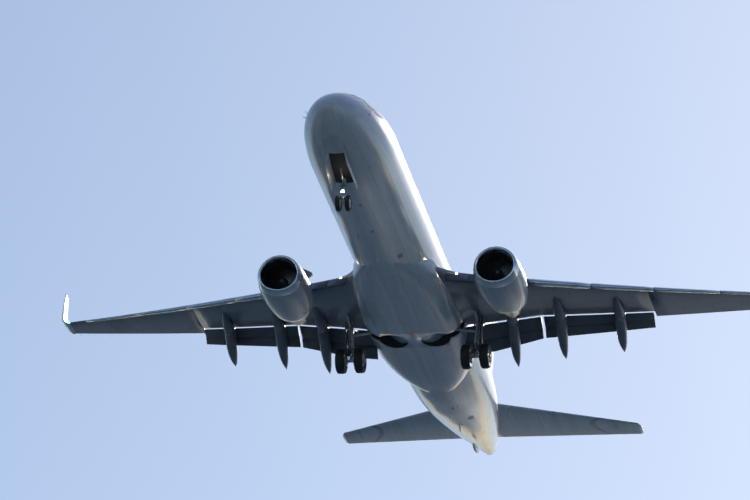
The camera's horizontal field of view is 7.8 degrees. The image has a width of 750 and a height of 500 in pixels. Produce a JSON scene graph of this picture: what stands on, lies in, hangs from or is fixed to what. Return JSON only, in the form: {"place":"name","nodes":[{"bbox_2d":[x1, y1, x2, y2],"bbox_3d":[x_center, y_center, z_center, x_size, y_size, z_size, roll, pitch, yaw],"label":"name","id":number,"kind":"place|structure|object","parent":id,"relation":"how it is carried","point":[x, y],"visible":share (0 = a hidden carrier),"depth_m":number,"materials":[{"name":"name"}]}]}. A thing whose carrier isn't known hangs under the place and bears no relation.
{"place":"outdoors","nodes":[
{"label":"outdoors","id":0,"kind":"place"},
{"bbox_2d":[68,109,460,431],"bbox_3d":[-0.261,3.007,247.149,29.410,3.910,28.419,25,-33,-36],"label":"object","id":1,"kind":"object","parent":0,"point":[377,260],"visible":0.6,"depth_m":241.54,"materials":[{"name":"paint"}]},
{"bbox_2d":[0,0,749,499],"label":"sky","id":2,"kind":"structure","parent":0,"point":[154,156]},
{"bbox_2d":[304,93,498,454],"bbox_3d":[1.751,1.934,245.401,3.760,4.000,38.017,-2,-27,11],"label":"fuselage","id":3,"kind":"object","parent":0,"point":[391,211],"visible":0.65,"depth_m":235.25,"materials":[{"name":"paint"}]},
{"bbox_2d":[62,270,365,333],"bbox_3d":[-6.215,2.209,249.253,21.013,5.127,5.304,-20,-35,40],"label":"wing","id":4,"kind":"structure","parent":3,"relation":"attached to","point":[335,306],"depth_m":248.48,"materials":[{"name":"grey metal"}]},
{"bbox_2d":[86,277,346,321],"bbox_3d":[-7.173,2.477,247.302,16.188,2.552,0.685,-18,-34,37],"label":"slats","id":5,"kind":"object","parent":4,"relation":"attached to","point":[323,285],"visible":0.83,"depth_m":246.94,"materials":[{"name":"metal"}]},
{"bbox_2d":[222,306,331,372],"bbox_3d":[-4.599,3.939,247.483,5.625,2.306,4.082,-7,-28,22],"label":"flap track fairings","id":6,"kind":"object","parent":4,"relation":"on","point":[280,329],"visible":0.92,"depth_m":247.54,"materials":[{"name":"paint"}]},
{"bbox_2d":[257,255,313,325],"bbox_3d":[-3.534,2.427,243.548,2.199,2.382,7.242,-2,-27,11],"label":"engine","id":7,"kind":"object","parent":4,"relation":"attached to","point":[285,288],"visible":0.98,"depth_m":241.07,"materials":[{"name":"paint"}]},
{"bbox_2d":[204,326,377,358],"bbox_3d":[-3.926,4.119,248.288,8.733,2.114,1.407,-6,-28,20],"label":"wing flaps","id":8,"kind":"object","parent":4,"relation":"attached to","point":[262,336],"visible":0.77,"depth_m":248.00,"materials":[{"name":"paint"}]},
{"bbox_2d":[335,315,370,373],"bbox_3d":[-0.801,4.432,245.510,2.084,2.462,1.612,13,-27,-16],"label":"gear","id":9,"kind":"object","parent":4,"relation":"attached to","point":[358,359],"visible":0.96,"depth_m":245.10,"materials":[{"name":"rubber"}]},
{"bbox_2d":[324,152,357,211],"bbox_3d":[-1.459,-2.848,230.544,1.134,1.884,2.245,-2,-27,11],"label":"nose landing gear","id":10,"kind":"object","parent":3,"relation":"attached to","point":[346,200],"visible":1,"depth_m":230.81,"materials":[{"name":"metal"}]},
{"bbox_2d":[329,153,353,182],"bbox_3d":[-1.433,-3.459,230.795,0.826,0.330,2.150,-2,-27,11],"label":"wheel well","id":11,"kind":"object","parent":3,"relation":"attached to","point":[338,161],"visible":0.79,"depth_m":230.68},
{"bbox_2d":[353,258,469,391],"bbox_3d":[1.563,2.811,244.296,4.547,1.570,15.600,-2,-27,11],"label":"belly fairing","id":12,"kind":"object","parent":3,"relation":"attached to","point":[407,300],"visible":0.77,"depth_m":243.43,"materials":[{"name":"paint"}]},
{"bbox_2d":[352,204,473,424],"bbox_3d":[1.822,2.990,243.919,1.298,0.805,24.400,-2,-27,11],"label":"antennas","id":13,"kind":"object","parent":3,"relation":"attached to","point":[400,255],"visible":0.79,"depth_m":238.22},
{"bbox_2d":[348,93,496,394],"bbox_3d":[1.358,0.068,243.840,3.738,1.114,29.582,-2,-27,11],"label":"windows","id":14,"kind":"structure","parent":3,"relation":"attached to","point":[373,107],"depth_m":235.35,"materials":[{"name":"glass"}]},
{"bbox_2d":[343,322,643,452],"bbox_3d":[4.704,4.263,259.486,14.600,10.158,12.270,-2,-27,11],"label":"empennage","id":15,"kind":"object","parent":3,"relation":"attached to","point":[516,421],"visible":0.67,"depth_m":261.22,"materials":[{"name":"paint"}]},
{"bbox_2d":[435,267,749,323],"bbox_3d":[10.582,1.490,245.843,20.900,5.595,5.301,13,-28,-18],"label":"wing","id":16,"kind":"structure","parent":3,"relation":"attached to","point":[467,298],"depth_m":244.75,"materials":[{"name":"grey metal"}]},
{"bbox_2d":[455,311,491,368],"bbox_3d":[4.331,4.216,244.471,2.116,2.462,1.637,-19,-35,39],"label":"gear","id":17,"kind":"object","parent":16,"relation":"attached to","point":[483,351],"visible":1,"depth_m":243.94,"materials":[{"name":"metal"}]},
{"bbox_2d":[473,246,527,316],"bbox_3d":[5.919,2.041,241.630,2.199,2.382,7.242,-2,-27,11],"label":"engine","id":18,"kind":"object","parent":16,"relation":"attached to","point":[500,279],"visible":0.96,"depth_m":239.13,"materials":[{"name":"paint"}]},
{"bbox_2d":[465,312,655,354],"bbox_3d":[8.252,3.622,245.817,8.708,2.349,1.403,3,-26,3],"label":"wing flaps","id":19,"kind":"object","parent":16,"relation":"attached to","point":[496,336],"visible":0.65,"depth_m":245.91,"materials":[{"name":"paint"}]},
{"bbox_2d":[506,297,627,366],"bbox_3d":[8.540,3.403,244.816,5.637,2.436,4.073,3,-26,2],"label":"flap track fairings","id":20,"kind":"object","parent":16,"relation":"on","point":[562,327],"visible":0.88,"depth_m":245.15,"materials":[{"name":"paint"}]},
{"bbox_2d":[445,273,749,294],"bbox_3d":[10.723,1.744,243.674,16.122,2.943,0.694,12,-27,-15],"label":"slats","id":21,"kind":"object","parent":16,"relation":"on","point":[532,282],"visible":0.96,"depth_m":243.28,"materials":[{"name":"metal"}]}
]}

